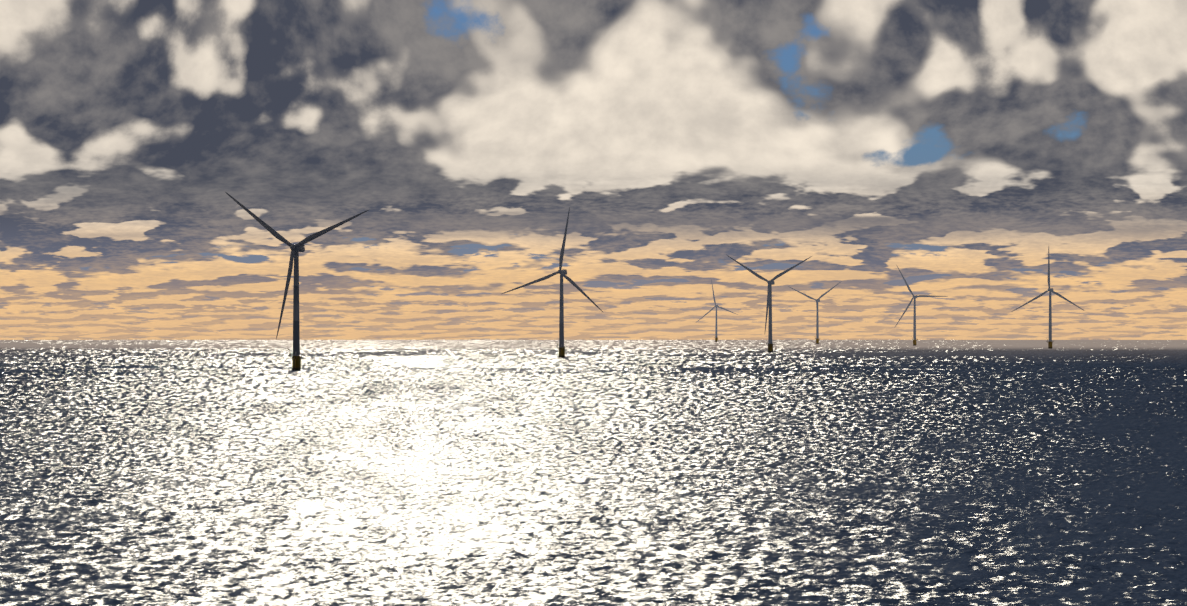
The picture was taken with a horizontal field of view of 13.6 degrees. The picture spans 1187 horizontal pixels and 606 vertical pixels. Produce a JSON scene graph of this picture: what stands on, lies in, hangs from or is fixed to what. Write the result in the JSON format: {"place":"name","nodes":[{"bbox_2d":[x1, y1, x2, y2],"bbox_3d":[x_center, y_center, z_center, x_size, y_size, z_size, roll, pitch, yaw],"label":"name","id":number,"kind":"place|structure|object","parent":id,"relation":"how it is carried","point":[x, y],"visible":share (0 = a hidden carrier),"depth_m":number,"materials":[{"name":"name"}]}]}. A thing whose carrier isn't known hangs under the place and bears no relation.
{"place":"outdoors","nodes":[
{"label":"outdoors","id":0,"kind":"place"},
{"bbox_2d":[0,340,1186,605],"bbox_3d":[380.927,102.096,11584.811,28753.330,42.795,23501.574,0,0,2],"label":"sea water","id":1,"kind":"structure","parent":0,"point":[600,472],"depth_m":1044.29,"materials":[{"name":"liquid"}]},
{"bbox_2d":[226,192,368,370],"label":"turbine","id":2,"kind":"object","parent":1,"relation":"in","point":[296,249],"visible":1,"depth_m":3450.31,"materials":[{"name":"paint"}]},
{"bbox_2d":[502,207,602,357],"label":"turbine","id":3,"kind":"object","parent":1,"relation":"in","point":[562,273],"visible":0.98,"depth_m":4937.58,"materials":[{"name":"paint"}]},
{"bbox_2d":[698,280,737,341],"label":"turbine","id":4,"kind":"object","parent":1,"relation":"in","point":[716,338],"visible":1,"depth_m":11787.27,"materials":[{"name":"paint"}]},
{"bbox_2d":[727,255,811,351],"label":"turbine","id":5,"kind":"object","parent":1,"relation":"in","point":[771,282],"visible":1,"depth_m":6055.73,"materials":[{"name":"paint"}]},
{"bbox_2d":[788,281,841,343],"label":"turbine","id":6,"kind":"object","parent":1,"relation":"in","point":[817,325],"visible":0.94,"depth_m":9733.72,"materials":[{"name":"paint"}]},
{"bbox_2d":[895,266,947,345],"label":"turbine","id":7,"kind":"object","parent":1,"relation":"in","point":[914,297],"visible":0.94,"depth_m":8671.26,"materials":[{"name":"paint"}]},
{"bbox_2d":[1012,248,1082,348],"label":"turbine","id":8,"kind":"object","parent":1,"relation":"in","point":[1050,341],"visible":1,"depth_m":7225.77,"materials":[{"name":"paint"}]},
{"bbox_2d":[0,0,1186,339],"label":"sky","id":9,"kind":"structure","parent":0,"point":[951,144],"materials":[{"name":"grey"}]}
]}

